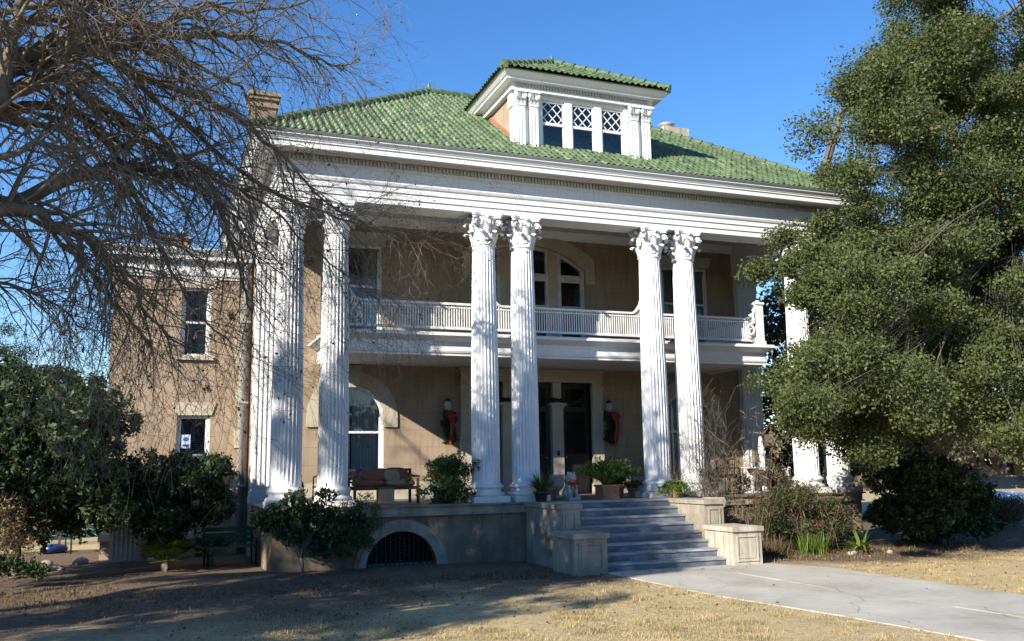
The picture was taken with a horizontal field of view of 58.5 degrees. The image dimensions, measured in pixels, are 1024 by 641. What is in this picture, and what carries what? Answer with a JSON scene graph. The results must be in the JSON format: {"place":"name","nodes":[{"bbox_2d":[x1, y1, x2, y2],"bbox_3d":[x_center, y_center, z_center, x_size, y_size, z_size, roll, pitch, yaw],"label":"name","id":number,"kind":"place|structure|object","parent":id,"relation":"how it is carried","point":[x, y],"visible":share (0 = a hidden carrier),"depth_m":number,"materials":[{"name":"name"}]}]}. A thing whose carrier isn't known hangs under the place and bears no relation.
{"place":"outdoors","nodes":[
{"label":"outdoors","id":0,"kind":"place"},
{"bbox_2d":[37,524,99,545],"bbox_3d":[-14.416,6.271,27.893,4.742,1.200,0.077,2,-9,-15],"label":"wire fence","id":1,"kind":"object","parent":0,"point":[59,539],"visible":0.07,"depth_m":27.95,"materials":[{"name":"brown metal"}]},
{"bbox_2d":[312,475,316,495],"bbox_3d":[-4.273,3.803,21.134,0.530,0.916,0.586,-2,-9,8],"label":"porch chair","id":2,"kind":"object","parent":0,"point":[313,486],"visible":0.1,"depth_m":20.88,"materials":[{"name":"white wood"}]},
{"bbox_2d":[0,485,1023,640],"bbox_3d":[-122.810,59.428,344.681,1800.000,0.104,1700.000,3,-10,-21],"label":"ground","id":3,"kind":"structure","parent":0,"point":[93,572],"depth_m":15.36,"materials":[{"name":"beige plant"}]},
{"bbox_2d":[0,319,40,367],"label":"background tree","id":4,"kind":"object","parent":3,"relation":"on","point":[7,351],"visible":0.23,"depth_m":43.73,"materials":[{"name":"brown plant"}]},
{"bbox_2d":[0,552,51,582],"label":"bush","id":5,"kind":"object","parent":3,"relation":"on","point":[34,569],"visible":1,"depth_m":17.43,"materials":[{"name":"green plant"}]},
{"bbox_2d":[0,492,54,569],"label":"winter bush","id":6,"kind":"object","parent":3,"relation":"on","point":[7,534],"visible":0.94,"depth_m":17.62,"materials":[{"name":"brown plant"}]},
{"bbox_2d":[41,560,52,565],"bbox_3d":[-11.085,5.801,21.772,0.296,0.196,0.225,3,-10,-21],"label":"rock","id":7,"kind":"object","parent":3,"relation":"on","point":[49,562],"visible":0.51,"depth_m":21.72,"materials":[{"name":"stone"}]},
{"bbox_2d":[42,544,67,553],"bbox_3d":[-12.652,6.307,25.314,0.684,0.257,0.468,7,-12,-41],"label":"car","id":8,"kind":"object","parent":3,"relation":"on","point":[57,548],"visible":0.78,"depth_m":25.15,"materials":[{"name":"blue paint"}]},
{"bbox_2d":[50,566,65,570],"bbox_3d":[-10.257,5.616,20.643,0.327,0.154,0.179,3,-10,-21],"label":"rock","id":9,"kind":"object","parent":3,"relation":"on","point":[58,568],"visible":0.68,"depth_m":20.59,"materials":[{"name":"stone"}]},
{"bbox_2d":[0,354,150,579],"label":"magnolia","id":10,"kind":"object","parent":3,"relation":"on","point":[15,453],"visible":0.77,"depth_m":18.83,"materials":[{"name":"green plant"}]},
{"bbox_2d":[72,557,88,564],"bbox_3d":[-10.405,5.826,22.031,0.373,0.246,0.306,3,-10,-21],"label":"rock","id":11,"kind":"object","parent":3,"relation":"on","point":[81,560],"visible":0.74,"depth_m":21.94,"materials":[{"name":"stone"}]},
{"bbox_2d":[63,524,98,553],"bbox_3d":[-11.836,6.010,25.454,1.100,0.866,0.590,8,-13,-43],"label":"garden bench","id":12,"kind":"object","parent":3,"relation":"on","point":[88,527],"visible":0.25,"depth_m":25.24,"materials":[{"name":"green paint"}]},
{"bbox_2d":[103,519,153,566],"bbox_3d":[-9.107,5.292,21.810,1.100,1.080,0.800,3,-10,-21],"label":"equipment cabinet","id":13,"kind":"object","parent":3,"relation":"on","point":[124,550],"visible":0.62,"depth_m":21.45,"materials":[{"name":"grey metal"}]},
{"bbox_2d":[134,529,198,570],"bbox_3d":[-7.683,5.075,20.312,1.458,1.050,1.797,3,-10,-21],"label":"fan palm","id":14,"kind":"object","parent":3,"relation":"on","point":[159,549],"visible":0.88,"depth_m":20.11,"materials":[{"name":"green plant"}]},
{"bbox_2d":[106,446,239,571],"bbox_3d":[-7.611,4.234,20.409,3.011,2.847,2.372,3,-10,-21],"label":"tall shrub","id":15,"kind":"object","parent":3,"relation":"on","point":[173,517],"visible":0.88,"depth_m":20.05,"materials":[{"name":"green plant"}]},
{"bbox_2d":[186,535,235,565],"bbox_3d":[-6.990,5.342,21.243,1.199,0.796,1.369,3,-10,-21],"label":"fan palm","id":16,"kind":"object","parent":3,"relation":"on","point":[197,550],"visible":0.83,"depth_m":21.14,"materials":[{"name":"green plant"}]},
{"bbox_2d":[202,526,258,567],"bbox_3d":[-6.579,5.264,21.323,1.200,0.866,0.592,4,-10,-29],"label":"garden bench","id":17,"kind":"object","parent":3,"relation":"on","point":[250,533],"visible":0.88,"depth_m":21.48,"materials":[{"name":"green paint"}]},
{"bbox_2d":[0,0,552,546],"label":"bare tree","id":18,"kind":"object","parent":3,"relation":"on","point":[52,62],"visible":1,"depth_m":14.16,"materials":[{"name":"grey plant"}]},
{"bbox_2d":[248,482,368,574],"bbox_3d":[-4.094,4.324,18.632,2.473,2.023,1.273,3,-10,-21],"label":"porch shrub","id":19,"kind":"object","parent":3,"relation":"on","point":[304,517],"visible":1,"depth_m":18.57,"materials":[{"name":"green plant"}]},
{"bbox_2d":[334,489,387,570],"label":"feathery shrub","id":20,"kind":"object","parent":3,"relation":"on","point":[360,539],"visible":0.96,"depth_m":19.14,"materials":[{"name":"green plant"}]},
{"bbox_2d":[97,54,871,575],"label":"mansion","id":21,"kind":"structure","parent":3,"relation":"on","point":[629,300],"depth_m":23.81,"materials":[{"name":"beige paint"}]},
{"bbox_2d":[174,416,209,478],"bbox_3d":[-8.449,3.520,24.153,1.040,2.060,0.285,3,-10,-21],"label":"window","id":22,"kind":"structure","parent":21,"relation":"in","point":[178,438],"depth_m":24.32,"materials":[{"name":"black glass"}]},
{"bbox_2d":[175,288,213,360],"bbox_3d":[-8.556,0.109,24.725,0.960,1.960,0.368,3,-10,-21],"label":"window","id":23,"kind":"structure","parent":21,"relation":"in","point":[189,333],"depth_m":24.78,"materials":[{"name":"white paint"}]},
{"bbox_2d":[188,523,201,549],"bbox_3d":[-8.263,5.438,23.941,0.400,1.100,0.070,3,-10,-21],"label":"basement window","id":24,"kind":"structure","parent":21,"relation":"in","point":[192,539],"depth_m":23.85,"materials":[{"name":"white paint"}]},
{"bbox_2d":[316,244,381,337],"bbox_3d":[-4.406,-0.773,25.068,1.880,2.700,0.368,3,-10,-21],"label":"window","id":25,"kind":"structure","parent":21,"relation":"in","point":[377,253],"depth_m":25.41,"materials":[{"name":"white paint"}]},
{"bbox_2d":[316,386,382,486],"bbox_3d":[-4.289,3.095,24.469,1.900,2.730,0.368,3,-10,-21],"label":"window","id":26,"kind":"structure","parent":21,"relation":"in","point":[362,456],"depth_m":24.74,"materials":[{"name":"grey glass"}]},
{"bbox_2d":[348,468,419,502],"bbox_3d":[-3.059,3.927,21.693,1.570,0.810,0.851,3,-10,-21],"label":"porch sofa","id":27,"kind":"object","parent":21,"relation":"on","point":[359,485],"visible":0.79,"depth_m":21.45,"materials":[{"name":"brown wood"}]},
{"bbox_2d":[360,468,385,481],"bbox_3d":[-3.276,3.678,21.732,0.680,0.332,0.338,1,-9,-12],"label":"throw pillow","id":28,"kind":"object","parent":27,"relation":"on","point":[371,474],"visible":0.75,"depth_m":21.63,"materials":[{"name":"red fabric"}]},
{"bbox_2d":[383,469,399,480],"bbox_3d":[-2.857,3.686,21.697,0.400,0.298,0.206,5,-11,-32],"label":"throw pillow","id":29,"kind":"object","parent":27,"relation":"on","point":[390,474],"visible":0.99,"depth_m":21.64,"materials":[{"name":"grey fabric"}]},
{"bbox_2d":[386,467,408,479],"bbox_3d":[-2.779,3.704,21.942,0.597,0.351,0.343,3,-10,-21],"label":"throw pillow","id":30,"kind":"object","parent":27,"relation":"on","point":[402,471],"visible":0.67,"depth_m":21.95,"materials":[{"name":"red fabric"}]},
{"bbox_2d":[375,487,395,502],"bbox_3d":[-2.896,3.990,20.904,0.410,0.350,0.360,3,-10,-21],"label":"side table","id":31,"kind":"object","parent":21,"relation":"on","point":[384,494],"visible":1,"depth_m":20.77,"materials":[{"name":"grey wood"}]},
{"bbox_2d":[402,453,480,503],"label":"potted plant","id":32,"kind":"object","parent":21,"relation":"on","point":[445,472],"visible":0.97,"depth_m":21.02,"materials":[{"name":"green plant"}]},
{"bbox_2d":[440,409,458,445],"bbox_3d":[-1.720,2.922,25.028,0.595,1.038,0.249,3,-10,-21],"label":"christmas swag","id":33,"kind":"object","parent":21,"relation":"attached to","point":[448,423],"visible":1,"depth_m":24.97,"materials":[{"name":"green plant"}]},
{"bbox_2d":[499,390,500,481],"bbox_3d":[-0.747,3.333,25.827,0.880,3.180,0.123,3,-10,-21],"label":"door","id":34,"kind":"structure","parent":21,"relation":"in","point":[499,390],"depth_m":26.06,"materials":[{"name":"black glass"}]},
{"bbox_2d":[499,397,510,401],"bbox_3d":[-0.088,2.250,26.003,0.665,0.187,0.215,3,-10,-21],"label":"garland","id":35,"kind":"object","parent":21,"relation":"on","point":[503,399],"visible":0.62,"depth_m":25.95,"materials":[{"name":"green plant"}]},
{"bbox_2d":[520,472,558,501],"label":"potted plant","id":36,"kind":"object","parent":21,"relation":"on","point":[540,486],"visible":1,"depth_m":20.95,"materials":[{"name":"green plant"}]},
{"bbox_2d":[495,247,585,337],"bbox_3d":[0.502,-0.637,26.957,3.560,3.178,0.110,3,-10,-21],"label":"balcony window","id":37,"kind":"structure","parent":21,"relation":"in","point":[544,277],"depth_m":27.25,"materials":[{"name":"grey paint"}]},
{"bbox_2d":[538,383,550,486],"bbox_3d":[0.561,3.392,26.323,1.160,3.180,0.123,3,-10,-21],"label":"door","id":38,"kind":"structure","parent":21,"relation":"in","point":[544,459],"depth_m":26.52,"materials":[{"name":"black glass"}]},
{"bbox_2d":[540,465,557,499],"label":"potted plant","id":39,"kind":"object","parent":21,"relation":"on","point":[552,491],"visible":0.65,"depth_m":21.98,"materials":[{"name":"ceramic"}]},
{"bbox_2d":[551,474,564,499],"bbox_3d":[1.107,4.104,22.544,0.420,0.600,0.420,3,-10,-21],"label":"stone urn","id":40,"kind":"object","parent":21,"relation":"on","point":[559,483],"visible":0.62,"depth_m":22.41,"materials":[{"name":"grey stone"}]},
{"bbox_2d":[548,397,568,402],"bbox_3d":[1.360,2.308,26.544,0.683,0.187,0.212,3,-10,-21],"label":"garland","id":41,"kind":"object","parent":21,"relation":"on","point":[553,399],"visible":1,"depth_m":26.53,"materials":[{"name":"green plant"}]},
{"bbox_2d":[562,472,579,499],"bbox_3d":[1.426,3.967,21.943,0.419,0.670,0.468,3,-10,-21],"label":"lion statue","id":42,"kind":"object","parent":21,"relation":"on","point":[568,493],"visible":0.98,"depth_m":21.82,"materials":[{"name":"stone"}]},
{"bbox_2d":[567,481,578,488],"bbox_3d":[1.463,3.924,21.796,0.330,0.182,0.064,3,-10,-21],"label":"bow","id":43,"kind":"object","parent":42,"relation":"attached to","point":[573,483],"visible":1,"depth_m":21.78,"materials":[{"name":"red fabric"}]},
{"bbox_2d":[561,384,590,492],"bbox_3d":[1.868,3.451,26.819,0.880,3.180,0.123,3,-10,-21],"label":"door","id":44,"kind":"structure","parent":21,"relation":"in","point":[571,461],"depth_m":26.81,"materials":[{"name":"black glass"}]},
{"bbox_2d":[572,455,641,498],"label":"potted plant","id":45,"kind":"object","parent":21,"relation":"on","point":[608,474],"visible":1,"depth_m":22.20,"materials":[{"name":"green plant"}]},
{"bbox_2d":[602,411,620,444],"bbox_3d":[2.924,3.140,26.792,0.633,1.034,0.254,3,-10,-21],"label":"christmas swag","id":46,"kind":"object","parent":21,"relation":"attached to","point":[613,425],"visible":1,"depth_m":26.75,"materials":[{"name":"green plant"}]},
{"bbox_2d":[593,456,642,497],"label":"potted plant","id":47,"kind":"object","parent":21,"relation":"on","point":[621,481],"visible":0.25,"depth_m":22.95,"materials":[{"name":"green plant"}]},
{"bbox_2d":[623,478,643,496],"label":"potted plant","id":48,"kind":"object","parent":21,"relation":"on","point":[632,485],"visible":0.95,"depth_m":23.29,"materials":[{"name":"green plant"}]},
{"bbox_2d":[649,447,702,500],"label":"potted plant","id":49,"kind":"object","parent":21,"relation":"on","point":[673,487],"visible":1,"depth_m":22.21,"materials":[{"name":"green plant"}]},
{"bbox_2d":[660,266,707,341],"bbox_3d":[5.420,-0.329,28.798,1.880,2.700,0.368,3,-10,-21],"label":"window","id":50,"kind":"structure","parent":21,"relation":"in","point":[700,280],"depth_m":28.98,"materials":[{"name":"white paint"}]},
{"bbox_2d":[668,395,713,480],"bbox_3d":[5.425,3.533,28.156,1.900,2.730,0.368,3,-10,-21],"label":"window","id":51,"kind":"structure","parent":21,"relation":"in","point":[672,404],"depth_m":28.20,"materials":[{"name":"grey glass"}]},
{"bbox_2d":[701,386,726,489],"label":"potted plant","id":52,"kind":"object","parent":21,"relation":"on","point":[707,446],"visible":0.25,"depth_m":23.76,"materials":[{"name":"brown plant"}]},
{"bbox_2d":[715,458,740,493],"bbox_3d":[5.826,4.199,24.690,0.541,0.946,0.491,7,-12,-42],"label":"iron chair","id":53,"kind":"object","parent":21,"relation":"on","point":[734,468],"visible":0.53,"depth_m":24.70,"materials":[{"name":"brown metal"}]},
{"bbox_2d":[716,458,741,492],"bbox_3d":[6.072,4.339,25.648,0.492,0.966,0.542,4,-10,-27],"label":"iron chair","id":54,"kind":"object","parent":21,"relation":"on","point":[728,478],"visible":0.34,"depth_m":25.70,"materials":[{"name":"brown metal"}]},
{"bbox_2d":[736,467,767,492],"bbox_3d":[6.557,4.351,24.938,0.880,0.700,0.880,3,-10,-21],"label":"round table","id":55,"kind":"object","parent":21,"relation":"on","point":[750,471],"visible":0.55,"depth_m":24.87,"materials":[{"name":"white metal"}]},
{"bbox_2d":[732,463,792,489],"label":"potted shrub","id":56,"kind":"object","parent":21,"relation":"on","point":[777,470],"visible":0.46,"depth_m":25.98,"materials":[{"name":"green plant"}]},
{"bbox_2d":[757,436,768,491],"bbox_3d":[6.976,4.004,25.483,0.340,1.545,0.340,3,-10,-21],"label":"robed statue","id":57,"kind":"object","parent":21,"relation":"on","point":[762,452],"visible":0.73,"depth_m":25.43,"materials":[{"name":"white stone"}]},
{"bbox_2d":[766,458,791,491],"bbox_3d":[7.330,4.241,25.100,0.542,0.946,0.491,0,-9,-5],"label":"iron chair","id":58,"kind":"object","parent":21,"relation":"on","point":[773,474],"visible":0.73,"depth_m":24.99,"materials":[{"name":"black metal"}]},
{"bbox_2d":[782,467,790,482],"bbox_3d":[7.648,4.415,25.410,0.310,0.690,0.069,3,-10,-21],"label":"white bow","id":59,"kind":"object","parent":21,"relation":"on","point":[787,472],"visible":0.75,"depth_m":25.43,"materials":[{"name":"white fabric"}]},
{"bbox_2d":[0,539,999,610],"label":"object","id":60,"kind":"object","parent":3,"relation":"on","point":[967,545],"visible":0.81,"depth_m":17.45,"materials":[{"name":"brown soil"}]},
{"bbox_2d":[1,541,1022,640],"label":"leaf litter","id":61,"kind":"object","parent":3,"relation":"on","point":[110,630],"visible":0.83,"depth_m":16.05,"materials":[{"name":"brown plant"}]},
{"bbox_2d":[43,410,1023,496],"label":"distant woods","id":62,"kind":"object","parent":3,"relation":"on","point":[984,465],"visible":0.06,"depth_m":67.33,"materials":[{"name":"plant"}]},
{"bbox_2d":[660,371,760,523],"bbox_3d":[4.768,3.474,22.639,2.432,4.466,2.226,-6,-10,28],"label":"bare shrub","id":63,"kind":"object","parent":3,"relation":"on","point":[709,482],"visible":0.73,"depth_m":22.43,"materials":[{"name":"brown plant"}]},
{"bbox_2d":[722,403,786,554],"bbox_3d":[5.837,3.721,21.913,1.650,3.712,1.574,3,-10,-21],"label":"cane clump","id":64,"kind":"object","parent":3,"relation":"on","point":[742,499],"visible":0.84,"depth_m":21.85,"materials":[{"name":"brown plant"}]},
{"bbox_2d":[738,416,793,549],"bbox_3d":[6.212,4.033,22.928,1.621,3.405,1.251,6,-11,-37],"label":"dry cane clump","id":65,"kind":"object","parent":3,"relation":"on","point":[760,482],"visible":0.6,"depth_m":23.03,"materials":[{"name":"brown plant"}]},
{"bbox_2d":[762,536,798,556],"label":"dry grass clump","id":66,"kind":"object","parent":3,"relation":"on","point":[777,548],"visible":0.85,"depth_m":21.31,"materials":[{"name":"brown plant"}]},
{"bbox_2d":[777,554,787,558],"bbox_3d":[6.129,5.383,20.769,0.280,0.139,0.201,3,-10,-21],"label":"rock","id":67,"kind":"object","parent":3,"relation":"on","point":[781,556],"visible":0.6,"depth_m":20.70,"materials":[{"name":"grey stone"}]},
{"bbox_2d":[748,477,867,549],"bbox_3d":[7.269,4.848,22.715,3.762,1.915,1.902,3,-10,-21],"label":"straggly bush","id":68,"kind":"object","parent":3,"relation":"on","point":[792,495],"visible":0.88,"depth_m":22.43,"materials":[{"name":"green plant"}]},
{"bbox_2d":[772,472,846,554],"bbox_3d":[7.052,4.693,22.496,1.281,1.941,2.340,3,-10,-21],"label":"cane clump","id":69,"kind":"object","parent":3,"relation":"on","point":[804,516],"visible":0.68,"depth_m":22.09,"materials":[{"name":"brown plant"}]},
{"bbox_2d":[784,529,835,554],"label":"ornamental grass","id":70,"kind":"object","parent":3,"relation":"on","point":[812,548],"depth_m":21.49,"materials":[{"name":"green plant"}]},
{"bbox_2d":[608,563,1023,640],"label":"walk","id":71,"kind":"structure","parent":3,"relation":"on","point":[977,614],"depth_m":14.75,"materials":[{"name":"concrete"}]},
{"bbox_2d":[847,551,857,554],"bbox_3d":[7.973,5.452,21.417,0.254,0.123,0.178,3,-10,-21],"label":"rock","id":72,"kind":"object","parent":3,"relation":"on","point":[852,552],"visible":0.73,"depth_m":21.35,"materials":[{"name":"stone"}]},
{"bbox_2d":[756,218,952,484],"bbox_3d":[13.301,1.767,36.328,12.557,12.162,8.024,3,-10,-21],"label":"evergreen tree","id":73,"kind":"object","parent":3,"relation":"on","point":[773,331],"visible":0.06,"depth_m":34.45,"materials":[{"name":"green plant"}]},
{"bbox_2d":[835,528,898,554],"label":"broad leaf plant","id":74,"kind":"object","parent":3,"relation":"on","point":[859,545],"visible":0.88,"depth_m":21.73,"materials":[{"name":"green plant"}]},
{"bbox_2d":[733,0,1023,542],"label":"live oak","id":75,"kind":"object","parent":3,"relation":"on","point":[946,351],"visible":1,"depth_m":19.61,"materials":[{"name":"green plant"}]},
{"bbox_2d":[861,446,1008,545],"bbox_3d":[11.433,4.575,23.807,5.052,2.695,3.015,3,-10,-21],"label":"holly bush","id":76,"kind":"object","parent":3,"relation":"on","point":[923,497],"visible":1,"depth_m":22.98,"materials":[{"name":"green plant"}]},
{"bbox_2d":[899,400,985,460],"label":"background tree","id":77,"kind":"object","parent":3,"relation":"on","point":[958,454],"visible":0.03,"depth_m":62.44,"materials":[{"name":"green plant"}]},
{"bbox_2d":[891,490,1023,499],"bbox_3d":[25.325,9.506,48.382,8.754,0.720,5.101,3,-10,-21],"label":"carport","id":78,"kind":"object","parent":3,"relation":"on","point":[1006,492],"visible":0.05,"depth_m":50.61,"materials":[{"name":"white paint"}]},
{"bbox_2d":[958,461,1023,488],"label":"neighbour house","id":79,"kind":"structure","parent":3,"relation":"on","point":[1007,482],"depth_m":68.93,"materials":[{"name":"beige"}]},
{"bbox_2d":[1004,461,1016,475],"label":"window","id":80,"kind":"structure","parent":79,"relation":"in","point":[1011,472],"depth_m":67.86,"materials":[{"name":"black glass"}]},
{"bbox_2d":[989,493,1023,527],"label":"grey bush","id":81,"kind":"object","parent":3,"relation":"on","point":[1011,510],"visible":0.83,"depth_m":28.38,"materials":[{"name":"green plant"}]},
{"bbox_2d":[0,0,1023,459],"label":"sky","id":82,"kind":"structure","parent":0,"point":[734,69],"materials":[{"name":"blue"}]}
]}

